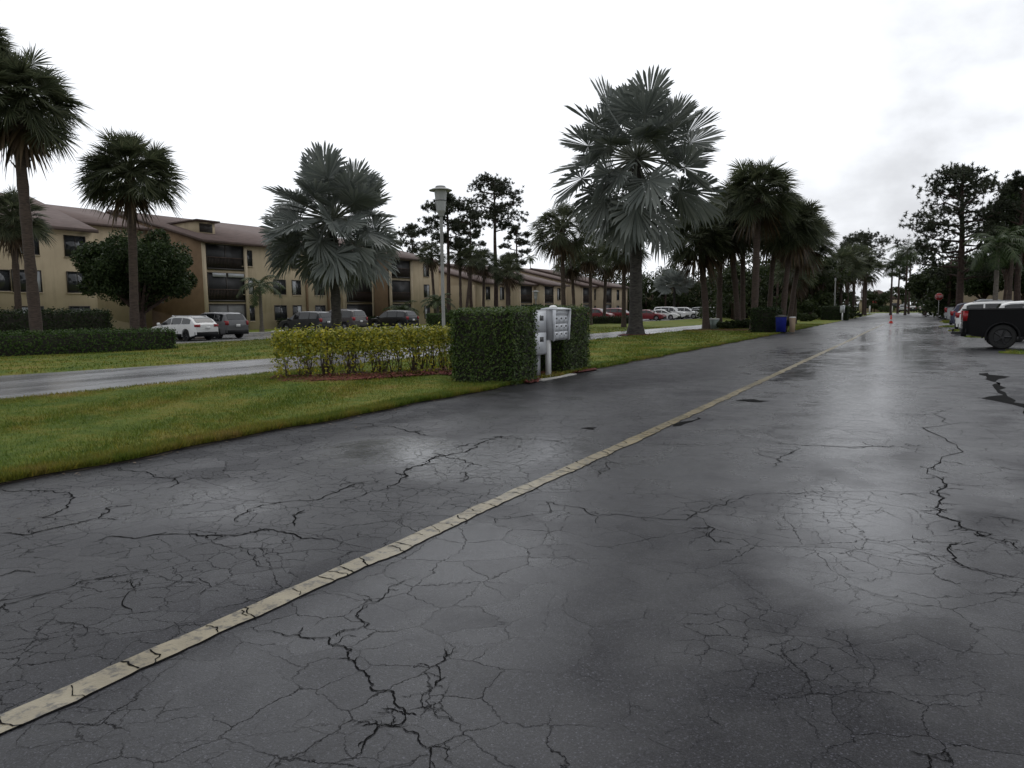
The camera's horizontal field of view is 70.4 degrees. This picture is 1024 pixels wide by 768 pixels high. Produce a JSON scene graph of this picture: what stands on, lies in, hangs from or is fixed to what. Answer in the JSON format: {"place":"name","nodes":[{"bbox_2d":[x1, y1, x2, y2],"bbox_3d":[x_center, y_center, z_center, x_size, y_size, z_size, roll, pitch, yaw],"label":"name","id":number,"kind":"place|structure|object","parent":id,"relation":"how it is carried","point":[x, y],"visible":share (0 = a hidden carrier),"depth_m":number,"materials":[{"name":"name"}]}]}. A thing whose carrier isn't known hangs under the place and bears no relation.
{"place":"outdoors","nodes":[
{"label":"outdoors","id":0,"kind":"place"},
{"bbox_2d":[0,306,116,335],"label":"tall hedge","id":1,"kind":"object","parent":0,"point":[57,319],"visible":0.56,"depth_m":35.14,"materials":[{"name":"green plant"}]},
{"bbox_2d":[0,193,152,332],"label":"apartment building","id":2,"kind":"structure","parent":0,"point":[59,276],"depth_m":55.67,"materials":[{"name":"beige paint"}]},
{"bbox_2d":[0,269,12,291],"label":"window","id":3,"kind":"structure","parent":2,"relation":"in","point":[5,279],"depth_m":51.91,"materials":[{"name":"black glass"}]},
{"bbox_2d":[11,269,43,293],"bbox_3d":[-35.520,-7.508,53.151,0.110,1.720,2.140,3,7,30],"label":"window","id":4,"kind":"structure","parent":2,"relation":"in","point":[22,275],"depth_m":53.01,"materials":[{"name":"black glass"}]},
{"bbox_2d":[63,235,85,257],"bbox_3d":[-33.731,-10.589,56.037,0.110,1.720,1.740,3,7,30],"label":"window","id":5,"kind":"structure","parent":2,"relation":"in","point":[70,241],"depth_m":55.78,"materials":[{"name":"black glass"}]},
{"bbox_2d":[66,271,88,293],"bbox_3d":[-33.695,-7.853,56.315,0.110,1.720,1.740,3,7,30],"label":"window","id":6,"kind":"structure","parent":2,"relation":"in","point":[73,278],"depth_m":56.04,"materials":[{"name":"black glass"}]},
{"bbox_2d":[249,324,425,331],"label":"garden lawn","id":7,"kind":"structure","parent":0,"point":[265,330],"depth_m":68.11,"materials":[{"name":"green plant"}]},
{"bbox_2d":[0,184,57,311],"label":"fan palm","id":8,"kind":"object","parent":7,"relation":"on","point":[10,233],"visible":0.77,"depth_m":48.18,"materials":[{"name":"green plant"}]},
{"bbox_2d":[69,228,197,329],"bbox_3d":[-25.545,-6.896,49.915,8.316,7.654,8.682,3,7,30],"label":"shade tree","id":9,"kind":"object","parent":7,"relation":"on","point":[164,263],"visible":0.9,"depth_m":47.92,"materials":[{"name":"green plant"}]},
{"bbox_2d":[236,275,285,331],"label":"feather palm","id":10,"kind":"object","parent":7,"relation":"on","point":[260,289],"visible":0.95,"depth_m":61.51,"materials":[{"name":"green plant"}]},
{"bbox_2d":[106,209,438,329],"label":"apartment building","id":11,"kind":"structure","parent":7,"relation":"on","point":[227,257],"depth_m":71.53,"materials":[{"name":"beige paint"}]},
{"bbox_2d":[273,279,286,295],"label":"window","id":12,"kind":"structure","parent":11,"relation":"in","point":[282,291],"depth_m":73.92,"materials":[{"name":"black glass"}]},
{"bbox_2d":[274,305,286,320],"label":"window","id":13,"kind":"structure","parent":11,"relation":"in","point":[280,311],"depth_m":74.01,"materials":[{"name":"black glass"}]},
{"bbox_2d":[291,280,301,295],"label":"window","id":14,"kind":"structure","parent":11,"relation":"in","point":[296,284],"depth_m":75.72,"materials":[{"name":"grey glass"}]},
{"bbox_2d":[382,300,418,314],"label":"palm bush","id":15,"kind":"object","parent":7,"relation":"on","point":[402,307],"visible":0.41,"depth_m":79.67,"materials":[{"name":"green plant"}]},
{"bbox_2d":[413,242,446,311],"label":"fan palm","id":16,"kind":"object","parent":7,"relation":"on","point":[428,258],"visible":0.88,"depth_m":81.23,"materials":[{"name":"green plant"}]},
{"bbox_2d":[452,211,485,307],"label":"pine","id":17,"kind":"object","parent":7,"relation":"on","point":[476,233],"visible":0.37,"depth_m":94.91,"materials":[{"name":"green plant"}]},
{"bbox_2d":[497,223,531,274],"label":"pine","id":18,"kind":"object","parent":7,"relation":"on","point":[519,241],"visible":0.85,"depth_m":110.53,"materials":[{"name":"green plant"}]},
{"bbox_2d":[0,325,701,399],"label":"side street","id":19,"kind":"structure","parent":0,"point":[22,385],"depth_m":19.73,"materials":[{"name":"grey asphalt"}]},
{"bbox_2d":[0,316,749,375],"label":"lawn","id":20,"kind":"structure","parent":0,"point":[677,323],"depth_m":27.93,"materials":[{"name":"green plant"}]},
{"bbox_2d":[0,44,95,334],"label":"fan palm","id":21,"kind":"object","parent":20,"relation":"on","point":[38,126],"visible":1,"depth_m":30.00,"materials":[{"name":"green plant"}]},
{"bbox_2d":[0,326,177,356],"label":"hedge","id":22,"kind":"object","parent":20,"relation":"on","point":[67,341],"visible":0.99,"depth_m":30.82,"materials":[{"name":"green plant"}]},
{"bbox_2d":[70,125,190,329],"bbox_3d":[-17.523,-6.612,33.555,5.010,10.159,5.058,3,7,30],"label":"fan palm","id":23,"kind":"object","parent":20,"relation":"on","point":[112,167],"visible":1,"depth_m":32.87,"materials":[{"name":"green plant"}]},
{"bbox_2d":[258,141,404,338],"bbox_3d":[-10.687,-8.272,42.922,8.240,11.360,9.268,3,7,30],"label":"silver palm","id":24,"kind":"object","parent":20,"relation":"on","point":[328,184],"visible":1,"depth_m":41.15,"materials":[{"name":"green plant"}]},
{"bbox_2d":[526,199,594,305],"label":"fan palm","id":25,"kind":"object","parent":20,"relation":"on","point":[559,244],"visible":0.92,"depth_m":58.87,"materials":[{"name":"green plant"}]},
{"bbox_2d":[551,254,587,307],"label":"fan palm","id":26,"kind":"object","parent":20,"relation":"on","point":[570,274],"visible":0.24,"depth_m":77.36,"materials":[{"name":"green plant"}]},
{"bbox_2d":[566,230,611,324],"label":"fan palm","id":27,"kind":"object","parent":20,"relation":"on","point":[589,266],"visible":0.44,"depth_m":73.07,"materials":[{"name":"green plant"}]},
{"bbox_2d":[588,246,621,316],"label":"fan palm","id":28,"kind":"object","parent":20,"relation":"on","point":[607,274],"visible":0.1,"depth_m":79.58,"materials":[{"name":"green plant"}]},
{"bbox_2d":[592,313,628,323],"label":"hedge","id":29,"kind":"object","parent":20,"relation":"on","point":[601,319],"visible":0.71,"depth_m":77.68,"materials":[{"name":"green plant"}]},
{"bbox_2d":[596,239,651,326],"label":"fan palm","id":30,"kind":"object","parent":20,"relation":"on","point":[617,262],"visible":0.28,"depth_m":61.35,"materials":[{"name":"green plant"}]},
{"bbox_2d":[0,314,871,482],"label":"lawn","id":31,"kind":"structure","parent":0,"point":[107,428],"depth_m":12.52,"materials":[{"name":"green plant"}]},
{"bbox_2d":[270,366,596,382],"bbox_3d":[-1.907,-0.311,18.518,6.903,0.104,6.755,3,7,30],"label":"mulch bed","id":32,"kind":"object","parent":31,"relation":"on","point":[381,376],"visible":0.48,"depth_m":17.74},
{"bbox_2d":[266,320,453,377],"bbox_3d":[-3.562,-0.924,18.679,5.259,1.443,1.292,-3,6,-22],"label":"flowering hedge","id":33,"kind":"object","parent":32,"relation":"on","point":[374,334],"visible":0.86,"depth_m":18.38,"materials":[{"name":"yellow plant"}]},
{"bbox_2d":[447,303,592,385],"bbox_3d":[0.219,-1.082,17.878,2.370,1.808,4.842,3,7,30],"label":"clipped hedge","id":34,"kind":"object","parent":32,"relation":"on","point":[494,343],"visible":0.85,"depth_m":15.96,"materials":[{"name":"green plant"}]},
{"bbox_2d":[518,310,545,375],"bbox_3d":[0.454,-0.928,16.838,0.454,1.568,0.710,3,7,30],"label":"parcel locker","id":35,"kind":"object","parent":32,"relation":"on","point":[541,336],"visible":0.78,"depth_m":16.80,"materials":[{"name":"metal"}]},
{"bbox_2d":[549,65,727,335],"bbox_3d":[7.391,-10.566,43.372,11.013,15.364,10.658,3,7,30],"label":"silver palm","id":36,"kind":"object","parent":31,"relation":"on","point":[648,117],"visible":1,"depth_m":41.33,"materials":[{"name":"green plant"}]},
{"bbox_2d":[685,193,744,321],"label":"fan palm","id":37,"kind":"object","parent":31,"relation":"on","point":[719,310],"visible":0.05,"depth_m":55.70,"materials":[{"name":"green plant"}]},
{"bbox_2d":[684,328,748,330],"bbox_3d":[15.499,-3.834,51.011,7.293,0.085,3.966,3,7,30],"label":"mulch ring","id":38,"kind":"object","parent":31,"relation":"on","point":[719,329],"visible":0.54,"depth_m":51.17,"materials":[{"name":"brown soil"}]},
{"bbox_2d":[659,212,736,328],"bbox_3d":[13.524,-8.475,53.238,6.116,9.085,6.281,3,7,30],"label":"fan palm","id":39,"kind":"object","parent":38,"relation":"on","point":[700,253],"visible":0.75,"depth_m":52.27,"materials":[{"name":"green plant"}]},
{"bbox_2d":[712,156,807,328],"bbox_3d":[16.378,-9.364,48.645,6.564,11.681,6.359,3,7,30],"label":"fan palm","id":40,"kind":"object","parent":38,"relation":"on","point":[758,216],"visible":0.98,"depth_m":47.28,"materials":[{"name":"green plant"}]},
{"bbox_2d":[716,320,736,328],"bbox_3d":[15.721,-4.318,53.226,1.476,0.797,1.428,3,7,30],"label":"bush","id":41,"kind":"object","parent":31,"relation":"on","point":[731,324],"visible":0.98,"depth_m":52.99,"materials":[{"name":"green plant"}]},
{"bbox_2d":[694,202,764,327],"bbox_3d":[16.370,-9.177,54.765,6.148,10.114,6.061,3,7,30],"label":"fan palm","id":42,"kind":"object","parent":31,"relation":"on","point":[740,246],"visible":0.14,"depth_m":53.94,"materials":[{"name":"green plant"}]},
{"bbox_2d":[736,195,773,320],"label":"fan palm","id":43,"kind":"object","parent":31,"relation":"on","point":[742,292],"visible":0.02,"depth_m":56.74,"materials":[{"name":"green plant"}]},
{"bbox_2d":[748,194,807,306],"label":"fan palm","id":44,"kind":"object","parent":31,"relation":"on","point":[771,283],"visible":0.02,"depth_m":57.64,"materials":[{"name":"green plant"}]},
{"bbox_2d":[760,194,828,315],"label":"fan palm","id":45,"kind":"object","parent":31,"relation":"on","point":[810,232],"visible":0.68,"depth_m":50.58,"materials":[{"name":"green plant"}]},
{"bbox_2d":[774,263,819,323],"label":"fan palm","id":46,"kind":"object","parent":31,"relation":"on","point":[801,288],"visible":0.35,"depth_m":65.24,"materials":[{"name":"green plant"}]},
{"bbox_2d":[775,214,841,319],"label":"fan palm","id":47,"kind":"object","parent":31,"relation":"on","point":[827,246],"visible":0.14,"depth_m":58.97,"materials":[{"name":"green plant"}]},
{"bbox_2d":[800,260,839,314],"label":"fan palm","id":48,"kind":"object","parent":31,"relation":"on","point":[821,273],"visible":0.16,"depth_m":90.79,"materials":[{"name":"green plant"}]},
{"bbox_2d":[820,305,849,319],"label":"square hedge","id":49,"kind":"object","parent":31,"relation":"on","point":[829,312],"visible":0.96,"depth_m":81.51,"materials":[{"name":"green plant"}]},
{"bbox_2d":[823,245,867,305],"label":"fan palm","id":50,"kind":"object","parent":31,"relation":"on","point":[858,271],"visible":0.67,"depth_m":94.67,"materials":[{"name":"green plant"}]},
{"bbox_2d":[834,242,879,313],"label":"fan palm","id":51,"kind":"object","parent":31,"relation":"on","point":[860,249],"visible":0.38,"depth_m":106.39,"materials":[{"name":"green plant"}]},
{"bbox_2d":[856,256,888,314],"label":"fan palm","id":52,"kind":"object","parent":31,"relation":"on","point":[869,279],"visible":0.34,"depth_m":118.73,"materials":[{"name":"green plant"}]},
{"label":"mulch ring","id":53,"kind":"structure","parent":31,"relation":"on","visible":0},
{"bbox_2d":[748,305,784,331],"bbox_3d":[15.969,-4.063,45.546,1.967,1.791,2.449,3,7,30],"label":"square hedge","id":54,"kind":"object","parent":53,"relation":"on","point":[763,319],"visible":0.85,"depth_m":44.77,"materials":[{"name":"green plant"}]},
{"bbox_2d":[429,185,451,351],"bbox_3d":[-2.577,-4.182,26.848,0.850,6.162,0.850,3,7,30],"label":"street lamp","id":55,"kind":"object","parent":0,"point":[440,191],"visible":0.96,"depth_m":26.62,"materials":[{"name":"grey metal"}]},
{"bbox_2d":[176,317,715,341],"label":"parking lot","id":56,"kind":"structure","parent":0,"point":[245,336],"depth_m":50.46,"materials":[{"name":"grey asphalt"}]},
{"bbox_2d":[0,23,19,61],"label":"fan palm","id":57,"kind":"object","parent":56,"relation":"on","point":[5,44],"visible":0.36,"depth_m":32.11,"materials":[{"name":"green plant"}]},
{"bbox_2d":[152,315,218,340],"bbox_3d":[-20.641,-3.541,45.610,4.515,1.554,2.150,2,7,29],"label":"parked hatchback","id":58,"kind":"object","parent":56,"relation":"on","point":[188,328],"visible":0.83,"depth_m":44.50,"materials":[{"name":"white paint"}]},
{"bbox_2d":[192,312,248,338],"bbox_3d":[-19.843,-3.933,48.469,4.715,1.735,2.230,3,7,31],"label":"parked crossover","id":59,"kind":"object","parent":56,"relation":"on","point":[235,323],"visible":0.41,"depth_m":47.13,"materials":[{"name":"grey paint"}]},
{"bbox_2d":[176,325,426,343],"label":"kerb","id":60,"kind":"structure","parent":56,"relation":"on","point":[243,339],"depth_m":43.20,"materials":[{"name":"concrete"}]},
{"bbox_2d":[278,311,330,332],"bbox_3d":[-16.736,-5.063,59.193,4.715,1.735,2.230,2,7,28],"label":"parked suv","id":61,"kind":"object","parent":56,"relation":"on","point":[309,318],"visible":0.59,"depth_m":58.16,"materials":[{"name":"grey paint"}]},
{"bbox_2d":[328,309,367,330],"bbox_3d":[-14.822,-5.449,61.990,5.015,1.889,2.310,2,7,28],"label":"parked suv","id":62,"kind":"object","parent":56,"relation":"on","point":[359,318],"visible":0.33,"depth_m":60.52,"materials":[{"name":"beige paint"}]},
{"bbox_2d":[368,310,418,328],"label":"parked suv","id":63,"kind":"object","parent":56,"relation":"on","point":[395,317],"visible":0.74,"depth_m":66.79,"materials":[{"name":"black paint"}]},
{"bbox_2d":[420,293,454,312],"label":"palm bush","id":64,"kind":"object","parent":56,"relation":"on","point":[436,301],"visible":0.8,"depth_m":73.65,"materials":[{"name":"green plant"}]},
{"bbox_2d":[425,313,451,327],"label":"square hedge","id":65,"kind":"object","parent":56,"relation":"on","point":[432,319],"visible":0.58,"depth_m":65.39,"materials":[{"name":"green plant"}]},
{"bbox_2d":[410,192,491,312],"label":"pine","id":66,"kind":"object","parent":56,"relation":"on","point":[458,224],"visible":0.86,"depth_m":78.59,"materials":[{"name":"green plant"}]},
{"bbox_2d":[445,240,468,309],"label":"fan palm","id":67,"kind":"object","parent":56,"relation":"on","point":[452,257],"visible":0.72,"depth_m":79.28,"materials":[{"name":"green plant"}]},
{"bbox_2d":[455,244,488,307],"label":"fan palm","id":68,"kind":"object","parent":56,"relation":"on","point":[472,266],"visible":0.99,"depth_m":78.21,"materials":[{"name":"green plant"}]},
{"bbox_2d":[468,248,501,307],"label":"fan palm","id":69,"kind":"object","parent":56,"relation":"on","point":[484,276],"visible":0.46,"depth_m":81.41,"materials":[{"name":"green plant"}]},
{"bbox_2d":[488,254,526,306],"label":"fan palm","id":70,"kind":"object","parent":56,"relation":"on","point":[510,276],"visible":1,"depth_m":79.32,"materials":[{"name":"green plant"}]},
{"bbox_2d":[499,252,522,305],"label":"fan palm","id":71,"kind":"object","parent":56,"relation":"on","point":[507,255],"visible":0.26,"depth_m":83.23,"materials":[{"name":"green plant"}]},
{"bbox_2d":[642,310,666,320],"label":"parked sedan","id":72,"kind":"object","parent":56,"relation":"on","point":[650,314],"visible":0.59,"depth_m":96.04,"materials":[{"name":"red paint"}]},
{"bbox_2d":[649,309,680,319],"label":"parked sedan","id":73,"kind":"object","parent":56,"relation":"on","point":[670,315],"visible":0.42,"depth_m":99.96,"materials":[{"name":"white paint"}]},
{"bbox_2d":[654,307,688,318],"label":"parked van","id":74,"kind":"object","parent":56,"relation":"on","point":[683,314],"visible":0.4,"depth_m":106.08,"materials":[{"name":"white paint"}]},
{"bbox_2d":[651,268,695,306],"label":"silver palm","id":75,"kind":"object","parent":56,"relation":"on","point":[670,277],"visible":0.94,"depth_m":112.86,"materials":[{"name":"green plant"}]},
{"bbox_2d":[2,311,928,400],"bbox_3d":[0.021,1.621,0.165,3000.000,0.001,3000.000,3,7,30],"label":"ground","id":76,"kind":"structure","parent":0,"point":[857,311],"depth_m":168.84,"materials":[{"name":"grey asphalt"}]},
{"bbox_2d":[391,223,435,253],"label":"pine","id":77,"kind":"object","parent":76,"relation":"on","point":[409,229],"visible":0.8,"depth_m":115.88,"materials":[{"name":"green plant"}]},
{"bbox_2d":[461,171,529,306],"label":"pine","id":78,"kind":"object","parent":76,"relation":"on","point":[497,186],"visible":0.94,"depth_m":83.24,"materials":[{"name":"green plant"}]},
{"bbox_2d":[438,263,647,312],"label":"apartment building","id":79,"kind":"structure","parent":76,"relation":"on","point":[546,283],"depth_m":106.56,"materials":[{"name":"beige paint"}]},
{"bbox_2d":[588,251,910,319],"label":"wood","id":80,"kind":"object","parent":76,"relation":"on","point":[817,301],"visible":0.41,"depth_m":95.66,"materials":[{"name":"green plant"}]},
{"bbox_2d":[831,236,872,305],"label":"pine","id":81,"kind":"object","parent":76,"relation":"on","point":[852,240],"visible":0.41,"depth_m":122.50,"materials":[{"name":"green plant"}]},
{"bbox_2d":[842,227,891,313],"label":"pine","id":82,"kind":"object","parent":76,"relation":"on","point":[867,236],"visible":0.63,"depth_m":127.93,"materials":[{"name":"green plant"}]},
{"bbox_2d":[857,290,900,311],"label":"apartment building","id":83,"kind":"structure","parent":76,"relation":"on","point":[894,303],"depth_m":185.57,"materials":[{"name":"beige paint"}]},
{"bbox_2d":[883,254,912,313],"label":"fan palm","id":84,"kind":"object","parent":76,"relation":"on","point":[903,272],"visible":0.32,"depth_m":139.41,"materials":[{"name":"green plant"}]},
{"bbox_2d":[904,267,937,314],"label":"shade tree","id":85,"kind":"object","parent":76,"relation":"on","point":[916,284],"visible":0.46,"depth_m":110.95,"materials":[{"name":"green plant"}]},
{"bbox_2d":[900,249,974,317],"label":"wood","id":86,"kind":"object","parent":76,"relation":"on","point":[927,305],"visible":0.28,"depth_m":81.93,"materials":[{"name":"green plant"}]},
{"bbox_2d":[890,160,1021,305],"bbox_3d":[36.478,-11.602,60.013,9.296,13.310,9.799,3,7,30],"label":"pine","id":87,"kind":"object","parent":76,"relation":"on","point":[963,175],"visible":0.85,"depth_m":59.09,"materials":[{"name":"green plant"}]},
{"bbox_2d":[984,169,1023,300],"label":"pine","id":88,"kind":"object","parent":76,"relation":"on","point":[1016,181],"visible":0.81,"depth_m":57.32,"materials":[{"name":"green plant"}]},
{"bbox_2d":[0,313,1023,767],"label":"asphalt road","id":89,"kind":"structure","parent":0,"point":[816,563],"depth_m":4.35,"materials":[{"name":"grey asphalt"}]},
{"bbox_2d":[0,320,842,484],"bbox_3d":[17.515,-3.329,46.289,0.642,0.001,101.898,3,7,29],"label":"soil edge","id":90,"kind":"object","parent":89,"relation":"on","point":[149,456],"visible":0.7,"depth_m":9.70,"materials":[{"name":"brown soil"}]},
{"bbox_2d":[0,324,883,733],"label":"road line","id":91,"kind":"object","parent":89,"relation":"on","point":[74,692],"visible":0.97,"depth_m":4.05,"materials":[{"name":"yellow paint"}]},
{"bbox_2d":[539,373,576,380],"bbox_3d":[0.687,-0.172,17.441,1.080,0.040,1.800,3,7,30],"label":"concrete pad","id":92,"kind":"object","parent":89,"relation":"on","point":[550,378],"visible":0.29,"depth_m":17.02,"materials":[{"name":"grey concrete"}]},
{"bbox_2d":[541,305,570,376],"bbox_3d":[1.051,-1.053,17.442,0.400,1.678,0.910,3,7,30],"label":"cluster mailbox","id":93,"kind":"object","parent":92,"relation":"on","point":[558,321],"visible":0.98,"depth_m":17.18,"materials":[{"name":"metal"}]},
{"bbox_2d":[775,315,786,332],"bbox_3d":[16.207,-3.601,43.686,0.700,1.087,0.868,2,6,21],"label":"trash bin","id":94,"kind":"object","parent":89,"relation":"on","point":[781,320],"visible":0.94,"depth_m":43.34,"materials":[{"name":"blue plastic"}]},
{"bbox_2d":[877,256,908,314],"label":"feather palm","id":95,"kind":"object","parent":89,"relation":"on","point":[891,264],"visible":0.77,"depth_m":119.43,"materials":[{"name":"green plant"}]},
{"bbox_2d":[885,238,926,314],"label":"feather palm","id":96,"kind":"object","parent":89,"relation":"on","point":[907,254],"visible":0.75,"depth_m":117.31,"materials":[{"name":"green plant"}]},
{"bbox_2d":[955,261,1003,298],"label":"shade tree","id":97,"kind":"object","parent":89,"relation":"on","point":[984,288],"visible":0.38,"depth_m":71.08,"materials":[{"name":"green plant"}]},
{"bbox_2d":[954,300,1012,328],"bbox_3d":[26.368,-3.570,38.664,4.715,1.790,2.230,3,7,30],"label":"parked suv","id":98,"kind":"object","parent":89,"relation":"on","point":[988,304],"visible":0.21,"depth_m":38.72,"materials":[{"name":"white paint"}]},
{"bbox_2d":[951,306,1023,348],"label":"pickup truck","id":99,"kind":"object","parent":89,"relation":"on","point":[1000,328],"visible":1,"depth_m":25.68,"materials":[{"name":"black paint"}]},
{"bbox_2d":[962,229,1023,299],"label":"feather palm","id":100,"kind":"object","parent":89,"relation":"on","point":[994,244],"visible":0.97,"depth_m":51.36,"materials":[{"name":"green plant"}]},
{"bbox_2d":[981,224,1023,299],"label":"feather palm","id":101,"kind":"object","parent":89,"relation":"on","point":[1006,231],"visible":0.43,"depth_m":55.67,"materials":[{"name":"green plant"}]},
{"bbox_2d":[996,301,1023,341],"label":"parked suv","id":102,"kind":"object","parent":89,"relation":"on","point":[1014,304],"visible":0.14,"depth_m":30.62,"materials":[{"name":"white paint"}]},
{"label":"grass island","id":103,"kind":"structure","parent":89,"relation":"on","visible":0},
{"bbox_2d":[983,185,1023,299],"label":"shade tree","id":104,"kind":"object","parent":103,"relation":"on","point":[1005,271],"visible":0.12,"depth_m":63.28,"materials":[{"name":"plant"}]},
{"bbox_2d":[991,264,1023,300],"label":"shade tree","id":105,"kind":"object","parent":103,"relation":"on","point":[1001,282],"visible":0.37,"depth_m":67.28,"materials":[{"name":"plant"}]},
{"bbox_2d":[0,0,1023,306],"label":"sky","id":106,"kind":"structure","parent":0,"point":[865,99],"materials":[{"name":"white"}]},
{"label":"right lawn","id":107,"kind":"structure","parent":0,"visible":0},
{"bbox_2d":[954,267,1021,302],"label":"apartment building","id":108,"kind":"structure","parent":107,"relation":"on","point":[966,299],"depth_m":78.14,"materials":[{"name":"beige paint"}]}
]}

